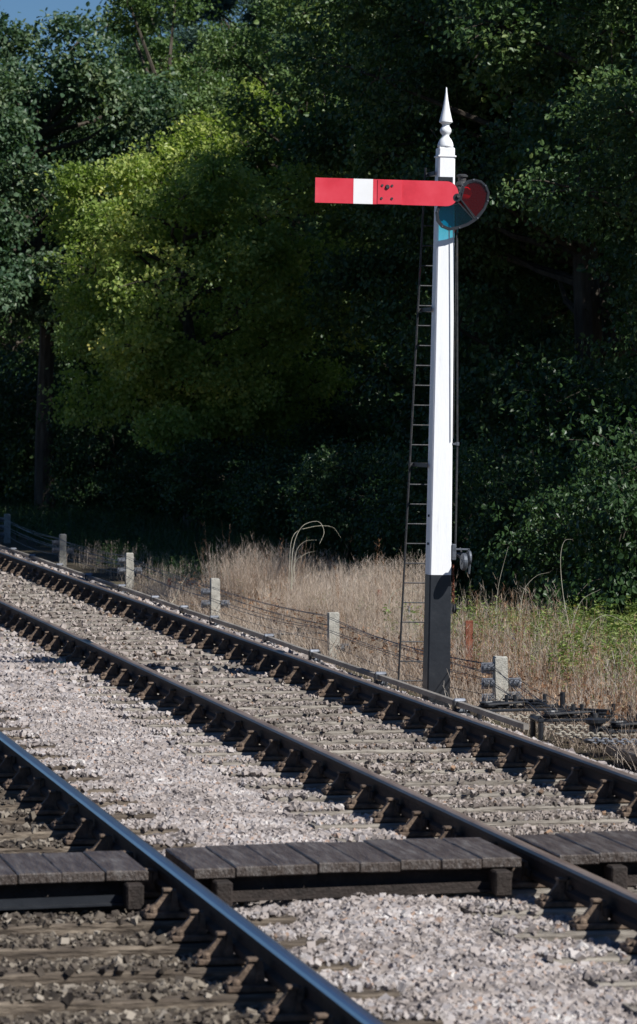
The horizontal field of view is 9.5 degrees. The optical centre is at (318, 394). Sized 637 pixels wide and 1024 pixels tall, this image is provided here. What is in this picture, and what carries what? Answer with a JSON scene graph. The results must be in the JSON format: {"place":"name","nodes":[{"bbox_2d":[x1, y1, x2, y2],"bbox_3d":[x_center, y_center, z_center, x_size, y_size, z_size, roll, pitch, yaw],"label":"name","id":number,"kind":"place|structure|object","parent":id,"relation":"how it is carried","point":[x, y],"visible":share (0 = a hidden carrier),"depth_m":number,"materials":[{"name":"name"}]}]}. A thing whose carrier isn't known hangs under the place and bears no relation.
{"place":"outdoors","nodes":[
{"label":"outdoors","id":0,"kind":"place"},
{"bbox_2d":[58,540,244,600],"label":"dry grass","id":1,"kind":"structure","parent":0,"point":[180,571],"depth_m":57.70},
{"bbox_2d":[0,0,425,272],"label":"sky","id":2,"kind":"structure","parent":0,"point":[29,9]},
{"bbox_2d":[0,481,590,626],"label":"woodland grass","id":3,"kind":"structure","parent":0,"point":[175,538],"depth_m":67.23,"materials":[{"name":"green plant"}]},
{"bbox_2d":[0,475,636,773],"bbox_3d":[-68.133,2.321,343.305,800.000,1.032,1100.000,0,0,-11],"label":"ground","id":4,"kind":"structure","parent":0,"point":[43,548],"depth_m":57.83,"materials":[{"name":"soil"}]},
{"bbox_2d":[0,64,76,320],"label":"sycamore tree","id":5,"kind":"object","parent":4,"relation":"on","point":[14,132],"visible":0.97,"depth_m":79.86,"materials":[{"name":"green plant"}]},
{"bbox_2d":[0,332,83,504],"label":"bush","id":6,"kind":"object","parent":4,"relation":"on","point":[18,365],"visible":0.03,"depth_m":93.83,"materials":[{"name":"green plant"}]},
{"bbox_2d":[0,95,103,378],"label":"ash tree","id":7,"kind":"object","parent":4,"relation":"on","point":[6,338],"visible":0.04,"depth_m":111.30,"materials":[{"name":"green plant"}]},
{"bbox_2d":[0,361,126,502],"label":"bush","id":8,"kind":"object","parent":4,"relation":"on","point":[11,393],"visible":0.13,"depth_m":89.16,"materials":[{"name":"green plant"}]},
{"bbox_2d":[0,374,152,510],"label":"bush","id":9,"kind":"object","parent":4,"relation":"on","point":[16,447],"visible":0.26,"depth_m":87.42,"materials":[{"name":"green plant"}]},
{"bbox_2d":[0,1,189,515],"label":"sycamore tree","id":10,"kind":"object","parent":4,"relation":"on","point":[90,88],"visible":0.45,"depth_m":84.96,"materials":[{"name":"green plant"}]},
{"bbox_2d":[37,399,166,514],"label":"bush","id":11,"kind":"object","parent":4,"relation":"on","point":[93,449],"visible":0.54,"depth_m":83.41,"materials":[{"name":"green plant"}]},
{"bbox_2d":[31,0,286,490],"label":"ash tree","id":12,"kind":"object","parent":4,"relation":"on","point":[197,91],"visible":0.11,"depth_m":92.12,"materials":[{"name":"green plant"}]},
{"bbox_2d":[67,0,268,354],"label":"oak tree","id":13,"kind":"object","parent":4,"relation":"on","point":[126,45],"visible":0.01,"depth_m":115.69,"materials":[{"name":"green plant"}]},
{"bbox_2d":[0,548,342,669],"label":"ballast stones","id":14,"kind":"object","parent":4,"relation":"on","point":[280,647],"visible":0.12,"depth_m":43.98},
{"bbox_2d":[32,109,373,531],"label":"hazel tree","id":15,"kind":"object","parent":4,"relation":"on","point":[186,403],"visible":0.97,"depth_m":71.75,"materials":[{"name":"green plant"}]},
{"bbox_2d":[0,494,408,587],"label":"green weeds","id":16,"kind":"object","parent":4,"relation":"on","point":[75,515],"visible":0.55,"depth_m":66.64,"materials":[{"name":"green plant"}]},
{"bbox_2d":[201,578,229,618],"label":"wire post","id":17,"kind":"object","parent":4,"relation":"on","point":[213,593],"visible":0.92,"depth_m":45.25,"materials":[{"name":"concrete"}]},
{"bbox_2d":[145,425,325,540],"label":"bush","id":18,"kind":"object","parent":4,"relation":"on","point":[195,497],"visible":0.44,"depth_m":69.68,"materials":[{"name":"green plant"}]},
{"bbox_2d":[153,0,323,238],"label":"tree","id":19,"kind":"object","parent":4,"relation":"on","point":[223,6],"visible":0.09,"depth_m":99.00,"materials":[{"name":"green plant"}]},
{"bbox_2d":[128,77,425,424],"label":"hazel tree","id":20,"kind":"object","parent":4,"relation":"on","point":[263,93],"depth_m":87.28,"materials":[{"name":"green plant"}]},
{"bbox_2d":[210,436,371,555],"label":"bush","id":21,"kind":"object","parent":4,"relation":"on","point":[275,517],"visible":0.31,"depth_m":63.70,"materials":[{"name":"green plant"}]},
{"bbox_2d":[172,0,418,418],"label":"ash tree","id":22,"kind":"object","parent":4,"relation":"on","point":[262,139],"visible":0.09,"depth_m":82.94,"materials":[{"name":"green plant"}]},
{"bbox_2d":[0,689,636,1023],"bbox_3d":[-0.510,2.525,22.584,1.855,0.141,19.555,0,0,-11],"label":"ballast stones","id":23,"kind":"object","parent":4,"relation":"on","point":[203,804],"visible":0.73,"depth_m":18.61,"materials":[{"name":"gravel"}]},
{"bbox_2d":[0,755,101,785],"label":"railway sleeper","id":24,"kind":"object","parent":23,"relation":"on","point":[6,770],"visible":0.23,"depth_m":25.00,"materials":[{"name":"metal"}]},
{"bbox_2d":[0,766,119,798],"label":"railway sleeper","id":25,"kind":"object","parent":23,"relation":"on","point":[15,785],"visible":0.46,"depth_m":24.25,"materials":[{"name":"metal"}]},
{"bbox_2d":[0,625,125,693],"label":"ballast stones","id":26,"kind":"object","parent":23,"relation":"on","point":[19,673],"visible":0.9,"depth_m":34.28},
{"bbox_2d":[0,777,137,810],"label":"railway sleeper","id":27,"kind":"object","parent":23,"relation":"on","point":[32,796],"visible":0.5,"depth_m":23.52,"materials":[{"name":"wood"}]},
{"bbox_2d":[0,790,155,825],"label":"railway sleeper","id":28,"kind":"object","parent":23,"relation":"on","point":[47,810],"visible":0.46,"depth_m":22.75,"materials":[{"name":"wood"}]},
{"bbox_2d":[0,803,179,840],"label":"railway sleeper","id":29,"kind":"object","parent":23,"relation":"on","point":[63,826],"visible":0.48,"depth_m":21.97,"materials":[{"name":"wood"}]},
{"bbox_2d":[3,621,190,638],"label":"railway sleeper","id":30,"kind":"object","parent":23,"relation":"on","point":[28,629],"visible":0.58,"depth_m":39.71,"materials":[{"name":"wood"}]},
{"bbox_2d":[0,818,195,853],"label":"railway sleeper","id":31,"kind":"object","parent":23,"relation":"on","point":[81,838],"visible":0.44,"depth_m":21.23,"materials":[{"name":"wood"}]},
{"bbox_2d":[0,625,203,643],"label":"railway sleeper","id":32,"kind":"object","parent":23,"relation":"on","point":[181,634],"visible":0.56,"depth_m":38.92,"materials":[{"name":"wood"}]},
{"bbox_2d":[0,629,214,647],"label":"railway sleeper","id":33,"kind":"object","parent":23,"relation":"on","point":[47,638],"visible":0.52,"depth_m":38.19,"materials":[{"name":"wood"}]},
{"bbox_2d":[8,634,218,653],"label":"railway sleeper","id":34,"kind":"object","parent":23,"relation":"on","point":[206,644],"visible":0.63,"depth_m":37.46,"materials":[{"name":"wood"}]},
{"bbox_2d":[0,785,266,1023],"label":"ballast stones","id":35,"kind":"object","parent":23,"relation":"on","point":[160,987],"visible":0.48,"depth_m":16.60,"materials":[{"name":"gravel"}]},
{"bbox_2d":[25,639,242,658],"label":"railway sleeper","id":36,"kind":"object","parent":23,"relation":"on","point":[221,649],"visible":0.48,"depth_m":36.72,"materials":[{"name":"wood"}]},
{"bbox_2d":[0,868,272,914],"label":"railway sleeper","id":37,"kind":"object","parent":23,"relation":"on","point":[152,894],"visible":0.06,"depth_m":18.94,"materials":[{"name":"wood"}]},
{"bbox_2d":[0,851,147,909],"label":"plank crossing","id":38,"kind":"object","parent":37,"relation":"on","point":[68,879],"visible":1,"depth_m":18.68,"materials":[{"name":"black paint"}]},
{"bbox_2d":[28,644,247,663],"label":"railway sleeper","id":39,"kind":"object","parent":23,"relation":"on","point":[234,654],"visible":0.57,"depth_m":35.95,"materials":[{"name":"wood"}]},
{"bbox_2d":[0,887,296,935],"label":"railway sleeper","id":40,"kind":"object","parent":23,"relation":"on","point":[163,912],"visible":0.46,"depth_m":18.17,"materials":[{"name":"wood"}]},
{"bbox_2d":[0,570,301,689],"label":"ballast stones","id":41,"kind":"object","parent":23,"relation":"on","point":[56,602],"visible":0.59,"depth_m":38.98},
{"bbox_2d":[40,649,271,669],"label":"railway sleeper","id":42,"kind":"object","parent":23,"relation":"on","point":[250,660],"visible":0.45,"depth_m":35.19,"materials":[{"name":"wood"}]},
{"bbox_2d":[48,655,275,675],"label":"railway sleeper","id":43,"kind":"object","parent":23,"relation":"on","point":[263,665],"visible":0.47,"depth_m":34.46,"materials":[{"name":"wood"}]},
{"bbox_2d":[0,909,328,960],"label":"railway sleeper","id":44,"kind":"object","parent":23,"relation":"on","point":[192,934],"visible":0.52,"depth_m":17.39,"materials":[{"name":"wood"}]},
{"bbox_2d":[57,660,303,682],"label":"railway sleeper","id":45,"kind":"object","parent":23,"relation":"on","point":[279,671],"visible":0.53,"depth_m":33.72,"materials":[{"name":"wood"}]},
{"bbox_2d":[0,931,361,988],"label":"railway sleeper","id":46,"kind":"object","parent":23,"relation":"on","point":[220,959],"visible":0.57,"depth_m":16.67,"materials":[{"name":"wood"}]},
{"bbox_2d":[70,666,310,689],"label":"railway sleeper","id":47,"kind":"object","parent":23,"relation":"on","point":[124,682],"visible":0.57,"depth_m":32.96,"materials":[{"name":"wood"}]},
{"bbox_2d":[0,731,383,1023],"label":"rail","id":48,"kind":"object","parent":23,"relation":"on","point":[282,965],"visible":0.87,"depth_m":17.47,"materials":[{"name":"metal"}]},
{"bbox_2d":[0,956,399,1018],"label":"railway sleeper","id":49,"kind":"object","parent":23,"relation":"on","point":[248,985],"visible":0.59,"depth_m":15.89,"materials":[{"name":"wood"}]},
{"bbox_2d":[82,673,338,696],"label":"railway sleeper","id":50,"kind":"object","parent":23,"relation":"on","point":[313,686],"visible":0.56,"depth_m":32.18,"materials":[{"name":"wood"}]},
{"bbox_2d":[91,679,348,704],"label":"railway sleeper","id":51,"kind":"object","parent":23,"relation":"on","point":[148,693],"visible":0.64,"depth_m":31.45,"materials":[{"name":"wood"}]},
{"bbox_2d":[110,686,367,711],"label":"railway sleeper","id":52,"kind":"object","parent":23,"relation":"on","point":[168,703],"visible":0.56,"depth_m":30.69,"materials":[{"name":"wood"}]},
{"bbox_2d":[61,984,443,1023],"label":"railway sleeper","id":53,"kind":"object","parent":23,"relation":"on","point":[286,1008],"visible":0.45,"depth_m":15.28,"materials":[{"name":"wood"}]},
{"bbox_2d":[126,693,398,719],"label":"railway sleeper","id":54,"kind":"object","parent":23,"relation":"on","point":[370,708],"visible":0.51,"depth_m":29.95,"materials":[{"name":"wood"}]},
{"bbox_2d":[0,545,528,729],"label":"point rodding","id":55,"kind":"object","parent":23,"relation":"on","point":[471,708],"visible":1,"depth_m":35.74,"materials":[{"name":"metal"}]},
{"bbox_2d":[133,701,409,727],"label":"railway sleeper","id":56,"kind":"object","parent":23,"relation":"on","point":[195,717],"visible":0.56,"depth_m":29.20,"materials":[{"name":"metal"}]},
{"bbox_2d":[0,599,636,931],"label":"rail","id":57,"kind":"object","parent":23,"relation":"on","point":[548,869],"visible":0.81,"depth_m":22.85,"materials":[{"name":"metal"}]},
{"bbox_2d":[0,551,636,801],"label":"rail","id":58,"kind":"object","parent":23,"relation":"on","point":[562,762],"visible":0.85,"depth_m":29.41,"materials":[{"name":"metal"}]},
{"bbox_2d":[169,717,468,746],"bbox_3d":[0.217,2.494,27.811,2.590,0.267,0.263,0,0,-11],"label":"railway sleeper","id":59,"kind":"object","parent":23,"relation":"on","point":[435,733],"visible":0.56,"depth_m":27.69,"materials":[{"name":"wood"}]},
{"bbox_2d":[153,709,499,736],"bbox_3d":[0.065,2.494,28.568,2.590,0.267,0.265,0,0,-11],"label":"railway sleeper","id":60,"kind":"object","parent":23,"relation":"on","point":[215,727],"visible":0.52,"depth_m":28.46,"materials":[{"name":"wood"}]},
{"bbox_2d":[181,726,478,757],"bbox_3d":[0.324,2.494,27.040,2.590,0.267,0.265,0,0,-12],"label":"railway sleeper","id":61,"kind":"object","parent":23,"relation":"on","point":[248,744],"visible":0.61,"depth_m":26.94,"materials":[{"name":"wood"}]},
{"bbox_2d":[165,837,520,906],"bbox_3d":[0.127,2.414,19.396,1.696,0.186,1.133,0,0,-11],"label":"plank crossing","id":62,"kind":"object","parent":23,"relation":"on","point":[229,875],"visible":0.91,"depth_m":19.14,"materials":[{"name":"wood"}]},
{"bbox_2d":[201,735,505,766],"bbox_3d":[0.488,2.494,26.333,2.590,0.267,0.265,0,0,-12],"label":"railway sleeper","id":63,"kind":"object","parent":23,"relation":"on","point":[483,750],"visible":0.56,"depth_m":26.23,"materials":[{"name":"wood"}]},
{"bbox_2d":[222,745,533,777],"bbox_3d":[0.634,2.494,25.587,2.590,0.267,0.265,0,0,-11],"label":"railway sleeper","id":64,"kind":"object","parent":23,"relation":"on","point":[290,766],"visible":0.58,"depth_m":25.48,"materials":[{"name":"wood"}]},
{"bbox_2d":[238,756,566,790],"bbox_3d":[0.778,2.494,24.823,2.590,0.267,0.263,0,0,-11],"label":"railway sleeper","id":65,"kind":"object","parent":23,"relation":"on","point":[312,776],"visible":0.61,"depth_m":24.71,"materials":[{"name":"wood"}]},
{"bbox_2d":[193,684,636,918],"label":"ballast stones","id":66,"kind":"object","parent":23,"relation":"on","point":[561,800],"visible":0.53,"depth_m":25.45,"materials":[{"name":"gravel"}]},
{"bbox_2d":[263,767,595,802],"bbox_3d":[0.947,2.494,24.090,2.590,0.267,0.265,0,0,-11],"label":"railway sleeper","id":67,"kind":"object","parent":23,"relation":"on","point":[336,790],"visible":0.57,"depth_m":23.97,"materials":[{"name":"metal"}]},
{"bbox_2d":[283,779,629,816],"bbox_3d":[1.077,2.494,23.305,2.590,0.267,0.263,0,0,-12],"label":"railway sleeper","id":68,"kind":"object","parent":23,"relation":"on","point":[600,797],"visible":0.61,"depth_m":23.21,"materials":[{"name":"wood"}]},
{"bbox_2d":[299,655,636,775],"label":"ballast stones","id":69,"kind":"object","parent":23,"relation":"on","point":[571,750],"visible":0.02,"depth_m":28.89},
{"bbox_2d":[306,792,636,829],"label":"railway sleeper","id":70,"kind":"object","parent":23,"relation":"on","point":[387,815],"visible":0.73,"depth_m":22.39,"materials":[{"name":"wood"}]},
{"bbox_2d":[329,811,636,841],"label":"railway sleeper","id":71,"kind":"object","parent":23,"relation":"on","point":[415,826],"visible":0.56,"depth_m":21.62,"materials":[{"name":"wood"}]},
{"bbox_2d":[467,692,571,726],"bbox_3d":[1.598,2.520,30.604,0.800,0.280,0.451,0,0,-14],"label":"crank frame","id":72,"kind":"object","parent":23,"relation":"on","point":[496,706],"visible":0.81,"depth_m":30.56,"materials":[{"name":"black paint"}]},
{"bbox_2d":[460,877,586,918],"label":"railway sleeper","id":73,"kind":"object","parent":23,"relation":"on","point":[555,900],"visible":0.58,"depth_m":18.62,"materials":[{"name":"wood"}]},
{"bbox_2d":[431,859,636,898],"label":"railway sleeper","id":74,"kind":"object","parent":23,"relation":"on","point":[524,884],"visible":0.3,"depth_m":19.36,"materials":[{"name":"wood"}]},
{"bbox_2d":[515,831,636,888],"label":"plank crossing","id":75,"kind":"object","parent":74,"relation":"on","point":[610,856],"visible":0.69,"depth_m":19.54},
{"bbox_2d":[490,898,636,941],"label":"railway sleeper","id":76,"kind":"object","parent":23,"relation":"on","point":[593,920],"visible":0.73,"depth_m":17.84,"materials":[{"name":"wood"}]},
{"bbox_2d":[529,702,635,739],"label":"crank frame","id":77,"kind":"object","parent":23,"relation":"on","point":[541,720],"visible":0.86,"depth_m":29.60,"materials":[{"name":"black paint"}]},
{"bbox_2d":[542,935,636,964],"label":"railway sleeper","id":78,"kind":"object","parent":23,"relation":"on","point":[628,947],"visible":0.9,"depth_m":17.03,"materials":[{"name":"wood"}]},
{"bbox_2d":[239,320,424,479],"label":"bush","id":79,"kind":"object","parent":4,"relation":"on","point":[318,353],"depth_m":82.93,"materials":[{"name":"green plant"}]},
{"bbox_2d":[327,612,349,659],"bbox_3d":[0.210,2.612,39.210,0.235,0.772,0.130,-1,0,-11],"label":"wire post","id":80,"kind":"object","parent":4,"relation":"on","point":[332,625],"visible":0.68,"depth_m":39.15,"materials":[{"name":"concrete"}]},
{"bbox_2d":[245,335,464,464],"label":"bush","id":81,"kind":"object","parent":4,"relation":"on","point":[353,358],"visible":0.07,"depth_m":80.33,"materials":[{"name":"green plant"}]},
{"bbox_2d":[278,430,453,574],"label":"bush","id":82,"kind":"object","parent":4,"relation":"on","point":[333,540],"visible":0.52,"depth_m":54.45,"materials":[{"name":"green plant"}]},
{"bbox_2d":[254,0,494,339],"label":"ash tree","id":83,"kind":"object","parent":4,"relation":"on","point":[333,218],"visible":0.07,"depth_m":77.69,"materials":[{"name":"green plant"}]},
{"bbox_2d":[195,522,557,648],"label":"dock stalks","id":84,"kind":"object","parent":4,"relation":"on","point":[377,558],"visible":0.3,"depth_m":44.20,"materials":[{"name":"brown plant"}]},
{"bbox_2d":[282,383,487,498],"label":"bush","id":85,"kind":"object","parent":4,"relation":"on","point":[355,430],"visible":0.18,"depth_m":73.20,"materials":[{"name":"green plant"}]},
{"bbox_2d":[167,571,636,744],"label":"dead leaves","id":86,"kind":"object","parent":4,"relation":"on","point":[549,687],"visible":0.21,"depth_m":34.91,"materials":[{"name":"brown plant"}]},
{"bbox_2d":[315,87,489,707],"bbox_3d":[0.606,0.243,33.362,1.539,5.824,1.166,1,0,-11],"label":"semaphore signal","id":87,"kind":"object","parent":4,"relation":"on","point":[447,198],"visible":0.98,"depth_m":33.12,"materials":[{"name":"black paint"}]},
{"bbox_2d":[334,474,480,589],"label":"bush","id":88,"kind":"object","parent":4,"relation":"on","point":[377,504],"visible":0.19,"depth_m":51.78,"materials":[{"name":"green plant"}]},
{"bbox_2d":[269,0,625,451],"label":"oak tree","id":89,"kind":"object","parent":4,"relation":"on","point":[533,312],"visible":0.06,"depth_m":69.11,"materials":[{"name":"green plant"}]},
{"bbox_2d":[266,0,636,452],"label":"oak tree","id":90,"kind":"object","parent":4,"relation":"on","point":[314,147],"visible":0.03,"depth_m":70.75,"materials":[{"name":"green plant"}]},
{"bbox_2d":[346,340,571,529],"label":"bush","id":91,"kind":"object","parent":4,"relation":"on","point":[423,396],"visible":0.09,"depth_m":63.70,"materials":[{"name":"green plant"}]},
{"bbox_2d":[296,0,636,444],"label":"oak tree","id":92,"kind":"object","parent":4,"relation":"on","point":[374,140],"visible":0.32,"depth_m":63.84,"materials":[{"name":"green plant"}]},
{"bbox_2d":[362,423,577,599],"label":"bush","id":93,"kind":"object","parent":4,"relation":"on","point":[399,490],"visible":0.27,"depth_m":49.59,"materials":[{"name":"green plant"}]},
{"bbox_2d":[346,0,636,443],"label":"oak tree","id":94,"kind":"object","parent":4,"relation":"on","point":[566,260],"visible":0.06,"depth_m":65.77,"materials":[{"name":"green plant"}]},
{"bbox_2d":[481,656,521,714],"bbox_3d":[1.526,2.595,32.099,0.350,0.804,0.130,-1,0,-11],"label":"wire post","id":95,"kind":"object","parent":4,"relation":"on","point":[500,663],"visible":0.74,"depth_m":32.04,"materials":[{"name":"concrete"}]},
{"bbox_2d":[382,593,636,709],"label":"green weeds","id":96,"kind":"object","parent":4,"relation":"on","point":[621,627],"visible":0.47,"depth_m":36.22,"materials":[{"name":"green plant"}]},
{"bbox_2d":[405,582,636,743],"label":"dock stalks","id":97,"kind":"object","parent":4,"relation":"on","point":[545,656],"visible":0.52,"depth_m":33.57,"materials":[{"name":"brown plant"}]},
{"bbox_2d":[409,334,636,529],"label":"bush","id":98,"kind":"object","parent":4,"relation":"on","point":[489,414],"visible":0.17,"depth_m":56.96,"materials":[{"name":"green plant"}]},
{"bbox_2d":[424,0,636,349],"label":"oak tree","id":99,"kind":"object","parent":4,"relation":"on","point":[623,249],"visible":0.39,"depth_m":56.69,"materials":[{"name":"green plant"}]},
{"bbox_2d":[452,430,634,612],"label":"bush","id":100,"kind":"object","parent":4,"relation":"on","point":[489,529],"visible":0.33,"depth_m":46.69,"materials":[{"name":"green plant"}]},
{"bbox_2d":[455,0,635,287],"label":"ash tree","id":101,"kind":"object","parent":4,"relation":"on","point":[495,76],"visible":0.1,"depth_m":58.97,"materials":[{"name":"green plant"}]},
{"bbox_2d":[479,445,636,624],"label":"bush","id":102,"kind":"object","parent":4,"relation":"on","point":[545,553],"visible":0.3,"depth_m":42.79,"materials":[{"name":"green plant"}]},
{"bbox_2d":[486,0,636,420],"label":"oak tree","id":103,"kind":"object","parent":4,"relation":"on","point":[623,30],"visible":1,"depth_m":51.99,"materials":[{"name":"green plant"}]},
{"bbox_2d":[492,348,636,537],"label":"bush","id":104,"kind":"object","parent":4,"relation":"on","point":[567,446],"visible":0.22,"depth_m":51.56,"materials":[{"name":"green plant"}]},
{"bbox_2d":[527,394,636,629],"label":"bush","id":105,"kind":"object","parent":4,"relation":"on","point":[611,521],"visible":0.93,"depth_m":39.63,"materials":[{"name":"green plant"}]},
{"bbox_2d":[115,570,636,772],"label":"dead grass","id":106,"kind":"structure","parent":0,"point":[306,642],"depth_m":38.18,"materials":[{"name":"plant"}]},
{"bbox_2d":[191,532,567,667],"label":"dry grass","id":107,"kind":"structure","parent":0,"point":[303,582],"depth_m":43.24,"materials":[{"name":"plant"}]},
{"bbox_2d":[360,578,636,744],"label":"dry grass","id":108,"kind":"structure","parent":0,"point":[530,660],"depth_m":34.17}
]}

